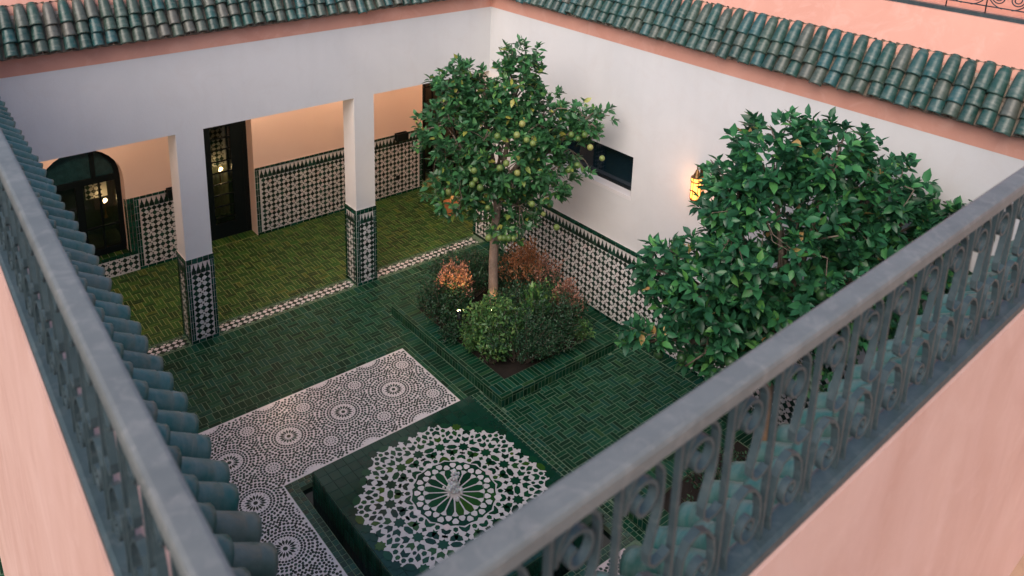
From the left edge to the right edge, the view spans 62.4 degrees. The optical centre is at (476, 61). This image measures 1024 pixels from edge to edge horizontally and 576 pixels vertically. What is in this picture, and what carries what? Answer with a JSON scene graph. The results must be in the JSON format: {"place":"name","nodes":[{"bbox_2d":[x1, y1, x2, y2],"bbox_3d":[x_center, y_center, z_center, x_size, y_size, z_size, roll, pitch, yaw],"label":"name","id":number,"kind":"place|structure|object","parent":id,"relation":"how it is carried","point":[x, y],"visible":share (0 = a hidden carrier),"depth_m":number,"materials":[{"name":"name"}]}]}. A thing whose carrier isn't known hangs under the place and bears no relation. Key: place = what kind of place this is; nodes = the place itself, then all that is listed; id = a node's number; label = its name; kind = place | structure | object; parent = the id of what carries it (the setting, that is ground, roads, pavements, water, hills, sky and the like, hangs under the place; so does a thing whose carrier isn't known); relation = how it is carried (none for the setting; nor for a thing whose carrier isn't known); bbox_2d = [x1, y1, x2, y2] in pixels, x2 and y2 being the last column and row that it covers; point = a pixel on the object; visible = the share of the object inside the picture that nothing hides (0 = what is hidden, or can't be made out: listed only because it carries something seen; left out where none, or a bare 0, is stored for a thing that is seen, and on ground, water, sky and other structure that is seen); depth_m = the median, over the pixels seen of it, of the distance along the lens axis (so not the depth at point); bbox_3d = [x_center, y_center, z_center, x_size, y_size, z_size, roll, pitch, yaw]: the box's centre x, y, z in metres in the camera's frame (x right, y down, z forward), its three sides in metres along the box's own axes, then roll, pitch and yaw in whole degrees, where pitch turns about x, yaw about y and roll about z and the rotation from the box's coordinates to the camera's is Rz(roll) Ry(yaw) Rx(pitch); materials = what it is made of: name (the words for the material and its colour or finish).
{"place":"outdoors","nodes":[
{"label":"outdoors","id":0,"kind":"place"},
{"bbox_2d":[110,167,472,346],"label":"gallery floor","id":1,"kind":"structure","parent":0,"point":[256,272],"depth_m":12.78,"materials":[{"name":"tile"}]},
{"bbox_2d":[40,75,476,277],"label":"gallery wall","id":2,"kind":"structure","parent":1,"relation":"on","point":[267,174],"depth_m":13.38,"materials":[{"name":"beige paint"}]},
{"bbox_2d":[46,151,126,255],"bbox_3d":[-5.625,2.012,11.987,1.130,1.755,0.060,-11,20,-36],"label":"window frame","id":3,"kind":"structure","parent":2,"relation":"in","point":[88,184],"depth_m":12.08,"materials":[{"name":"black metal"}]},
{"bbox_2d":[166,187,172,197],"bbox_3d":[-4.458,1.922,12.497,0.230,0.130,0.098,-11,20,-36],"label":"wall light","id":4,"kind":"object","parent":2,"relation":"attached to","point":[169,193],"visible":0.41,"depth_m":12.42,"materials":[{"name":"black metal"}]},
{"bbox_2d":[203,121,251,240],"bbox_3d":[-4.098,1.606,13.119,1.120,2.550,0.070,-11,20,-36],"label":"door","id":5,"kind":"structure","parent":2,"relation":"in","point":[226,156],"depth_m":13.32,"materials":[{"name":"black metal"}]},
{"bbox_2d":[395,131,408,141],"bbox_3d":[-1.311,1.315,14.830,0.230,0.130,0.098,-11,20,-36],"label":"wall light","id":6,"kind":"object","parent":2,"relation":"attached to","point":[401,136],"visible":1,"depth_m":14.79,"materials":[{"name":"black metal"}]},
{"bbox_2d":[422,75,476,180],"bbox_3d":[-0.494,0.910,15.790,1.580,2.550,0.070,-11,20,-36],"label":"door","id":7,"kind":"structure","parent":2,"relation":"in","point":[427,94],"depth_m":15.68,"materials":[{"name":"black metal"}]},
{"bbox_2d":[443,196,460,215],"bbox_3d":[-0.403,2.446,14.435,0.230,0.323,0.230,-11,20,-36],"label":"terracotta pot","id":8,"kind":"object","parent":1,"relation":"on","point":[446,207],"visible":0.36,"depth_m":14.39,"materials":[{"name":"brown ceramic"}]},
{"bbox_2d":[0,234,752,575],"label":"courtyard floor","id":9,"kind":"structure","parent":0,"point":[564,426],"depth_m":10.29,"materials":[{"name":"tile"}]},
{"bbox_2d":[0,225,171,575],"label":"parapet wall","id":10,"kind":"structure","parent":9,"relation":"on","point":[47,526],"depth_m":2.78,"materials":[{"name":"pink paint"}]},
{"bbox_2d":[0,128,234,575],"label":"iron railing","id":11,"kind":"object","parent":10,"relation":"on","point":[108,401],"visible":1,"depth_m":1.73,"materials":[{"name":"grey paint"}]},
{"bbox_2d":[0,100,278,575],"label":"tiled eave","id":12,"kind":"object","parent":10,"relation":"attached to","point":[236,533],"visible":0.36,"depth_m":3.48,"materials":[{"name":"ceramic"}]},
{"bbox_2d":[0,0,490,344],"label":"arcade","id":13,"kind":"object","parent":9,"relation":"on","point":[182,92],"visible":1,"depth_m":10.46,"materials":[{"name":"white paint"}]},
{"bbox_2d":[0,0,150,15],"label":"parapet wall","id":14,"kind":"structure","parent":13,"relation":"on","point":[8,3],"depth_m":8.91,"materials":[{"name":"pink paint"}]},
{"bbox_2d":[0,0,446,60],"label":"tiled eave","id":15,"kind":"object","parent":13,"relation":"on","point":[47,30],"visible":1,"depth_m":9.37,"materials":[{"name":"green tile"}]},
{"bbox_2d":[147,236,481,355],"bbox_3d":[-2.776,3.426,11.550,7.137,0.061,0.270,-11,20,-36],"label":"threshold strip","id":16,"kind":"object","parent":9,"relation":"on","point":[158,349],"visible":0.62,"depth_m":11.81,"materials":[{"name":"tile"}]},
{"bbox_2d":[199,348,624,575],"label":"mosaic carpet","id":17,"kind":"object","parent":9,"relation":"on","point":[271,450],"visible":0.81,"depth_m":9.23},
{"bbox_2d":[284,395,635,575],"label":"fountain","id":18,"kind":"object","parent":9,"relation":"on","point":[420,497],"visible":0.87,"depth_m":8.18,"materials":[{"name":"tile"}]},
{"bbox_2d":[392,272,613,407],"bbox_3d":[0.301,3.504,11.131,1.856,0.154,2.376,-11,20,-36],"label":"planter","id":19,"kind":"object","parent":9,"relation":"on","point":[500,383],"visible":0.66,"depth_m":10.38,"materials":[{"name":"tile"}]},
{"bbox_2d":[412,270,473,322],"bbox_3d":[-0.421,3.084,11.130,0.839,0.686,0.875,-11,20,-36],"label":"dark shrub","id":20,"kind":"object","parent":19,"relation":"on","point":[429,299],"visible":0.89,"depth_m":11.03,"materials":[{"name":"green plant"}]},
{"bbox_2d":[436,307,465,344],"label":"ground cover","id":21,"kind":"object","parent":19,"relation":"in","point":[450,328],"visible":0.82,"depth_m":10.73,"materials":[{"name":"green plant"}]},
{"bbox_2d":[433,256,475,310],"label":"rust shrub","id":22,"kind":"object","parent":19,"relation":"on","point":[462,277],"visible":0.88,"depth_m":11.05,"materials":[{"name":"orange plant"}]},
{"bbox_2d":[456,310,461,326],"bbox_3d":[-0.214,3.220,10.560,0.068,0.215,0.116,-1,16,-7],"label":"garden spotlight","id":23,"kind":"object","parent":19,"relation":"on","point":[459,317],"visible":1,"depth_m":10.54,"materials":[{"name":"black metal"}]},
{"bbox_2d":[422,239,510,297],"bbox_3d":[-0.121,2.873,11.624,1.270,0.830,0.661,0,16,-3],"label":"dark shrub","id":24,"kind":"object","parent":19,"relation":"on","point":[477,279],"visible":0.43,"depth_m":11.57,"materials":[{"name":"green plant"}]},
{"bbox_2d":[458,316,484,353],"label":"leafy shrub","id":25,"kind":"object","parent":19,"relation":"on","point":[466,333],"visible":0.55,"depth_m":10.49,"materials":[{"name":"green plant"}]},
{"bbox_2d":[456,288,531,349],"bbox_3d":[0.278,3.189,10.581,0.968,0.809,0.881,-11,20,-36],"label":"leafy shrub","id":26,"kind":"object","parent":19,"relation":"on","point":[484,315],"visible":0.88,"depth_m":10.45,"materials":[{"name":"green plant"}]},
{"bbox_2d":[475,319,513,363],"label":"leafy shrub","id":27,"kind":"object","parent":19,"relation":"on","point":[491,358],"visible":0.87,"depth_m":10.20,"materials":[{"name":"green plant"}]},
{"bbox_2d":[478,243,522,293],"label":"dark shrub","id":28,"kind":"object","parent":19,"relation":"on","point":[500,259],"visible":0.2,"depth_m":11.76,"materials":[{"name":"green plant"}]},
{"bbox_2d":[410,34,619,303],"bbox_3d":[0.479,1.567,10.638,2.506,3.955,1.438,5,16,13],"label":"citrus tree","id":29,"kind":"object","parent":19,"relation":"on","point":[514,120],"visible":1,"depth_m":10.28,"materials":[{"name":"green plant"}]},
{"bbox_2d":[489,279,548,320],"bbox_3d":[0.559,3.141,10.913,0.884,0.730,0.744,7,17,18],"label":"dark shrub","id":30,"kind":"object","parent":19,"relation":"on","point":[514,292],"visible":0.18,"depth_m":10.84,"materials":[{"name":"green plant"}]},
{"bbox_2d":[475,304,566,363],"bbox_3d":[0.553,3.339,10.291,0.973,0.691,1.009,-11,20,-36],"label":"dark shrub","id":31,"kind":"object","parent":19,"relation":"on","point":[543,346],"visible":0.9,"depth_m":10.22,"materials":[{"name":"green plant"}]},
{"bbox_2d":[498,235,550,302],"bbox_3d":[0.618,2.827,11.402,0.782,1.065,0.579,0,16,-5],"label":"rust shrub","id":32,"kind":"object","parent":19,"relation":"on","point":[524,265],"visible":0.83,"depth_m":11.30,"materials":[{"name":"brown plant"}]},
{"bbox_2d":[519,281,551,317],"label":"grassy plant","id":33,"kind":"object","parent":19,"relation":"on","point":[531,291],"visible":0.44,"depth_m":10.65,"materials":[{"name":"green plant"}]},
{"bbox_2d":[521,252,566,292],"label":"rust shrub","id":34,"kind":"object","parent":19,"relation":"on","point":[554,276],"visible":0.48,"depth_m":11.29,"materials":[{"name":"brown plant"}]},
{"bbox_2d":[509,281,585,340],"bbox_3d":[0.915,3.196,10.664,1.060,0.776,1.056,-11,20,-36],"label":"dark shrub","id":35,"kind":"object","parent":19,"relation":"on","point":[560,321],"visible":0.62,"depth_m":10.55,"materials":[{"name":"green plant"}]},
{"bbox_2d":[513,330,588,357],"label":"ground cover","id":36,"kind":"object","parent":19,"relation":"on","point":[559,345],"visible":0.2,"depth_m":10.39,"materials":[{"name":"green plant"}]},
{"bbox_2d":[535,277,574,308],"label":"leafy shrub","id":37,"kind":"object","parent":19,"relation":"on","point":[552,291],"visible":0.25,"depth_m":10.88,"materials":[{"name":"green plant"}]},
{"bbox_2d":[549,274,589,327],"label":"rust shrub","id":38,"kind":"object","parent":19,"relation":"on","point":[567,288],"visible":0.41,"depth_m":10.80,"materials":[{"name":"brown plant"}]},
{"bbox_2d":[565,314,595,341],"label":"ground cover","id":39,"kind":"object","parent":19,"relation":"on","point":[581,335],"visible":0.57,"depth_m":10.71,"materials":[{"name":"green plant"}]},
{"bbox_2d":[626,423,752,531],"bbox_3d":[2.833,4.459,7.962,1.856,0.154,2.378,-11,20,-36],"label":"planter","id":40,"kind":"object","parent":9,"relation":"on","point":[742,440],"visible":0.12,"depth_m":8.53,"materials":[{"name":"tile"}]},
{"bbox_2d":[682,446,749,501],"bbox_3d":[2.537,4.044,8.028,1.160,0.655,1.273,-11,20,-36],"label":"dark shrub","id":41,"kind":"object","parent":40,"relation":"in","point":[717,476],"visible":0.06,"depth_m":8.22,"materials":[{"name":"green plant"}]},
{"bbox_2d":[612,104,995,440],"bbox_3d":[2.956,2.402,7.641,3.304,4.093,1.722,6,17,15],"label":"citrus tree","id":42,"kind":"object","parent":40,"relation":"on","point":[742,313],"visible":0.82,"depth_m":7.29,"materials":[{"name":"green plant"}]},
{"bbox_2d":[473,0,1023,426],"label":"courtyard wall","id":43,"kind":"structure","parent":9,"relation":"on","point":[677,109],"depth_m":10.36,"materials":[{"name":"white paint"}]},
{"bbox_2d":[549,125,632,190],"bbox_3d":[1.585,1.251,11.488,0.040,0.547,1.735,-11,20,-36],"label":"window frame","id":44,"kind":"structure","parent":43,"relation":"in","point":[617,167],"depth_m":11.28,"materials":[{"name":"black metal"}]},
{"bbox_2d":[689,166,703,201],"bbox_3d":[2.559,1.428,9.780,0.177,0.496,0.135,-11,20,-36],"label":"wall lantern","id":45,"kind":"object","parent":43,"relation":"attached to","point":[694,181],"depth_m":9.73,"materials":[{"name":"gold metal"}]},
{"bbox_2d":[512,0,1023,138],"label":"tiled eave","id":46,"kind":"object","parent":43,"relation":"on","point":[984,97],"visible":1,"depth_m":8.29,"materials":[{"name":"green tile"}]},
{"bbox_2d":[671,0,1023,80],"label":"parapet wall","id":47,"kind":"structure","parent":46,"relation":"on","point":[983,39],"depth_m":7.91,"materials":[{"name":"pink paint"}]},
{"bbox_2d":[889,0,1023,23],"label":"iron railing","id":48,"kind":"object","parent":47,"relation":"on","point":[945,7],"visible":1,"depth_m":7.60,"materials":[{"name":"grey"}]},
{"bbox_2d":[925,0,1023,17],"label":"terrace house","id":49,"kind":"structure","parent":0,"point":[1007,4],"depth_m":9.00,"materials":[{"name":"pink paint"}]},
{"bbox_2d":[1010,555,1023,575],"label":"terrace floor","id":50,"kind":"structure","parent":0,"point":[1018,570],"depth_m":3.59,"materials":[{"name":"tile"}]},
{"bbox_2d":[729,309,1023,575],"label":"parapet wall","id":51,"kind":"structure","parent":50,"relation":"on","point":[933,485],"depth_m":2.52,"materials":[{"name":"pink paint"}]},
{"bbox_2d":[419,167,1023,575],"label":"iron railing","id":52,"kind":"object","parent":51,"relation":"on","point":[548,519],"visible":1,"depth_m":1.77,"materials":[{"name":"metal"}]},
{"bbox_2d":[596,240,1020,575],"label":"tiled eave","id":53,"kind":"object","parent":51,"relation":"attached to","point":[631,564],"visible":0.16,"depth_m":3.12,"materials":[{"name":"ceramic"}]}
]}

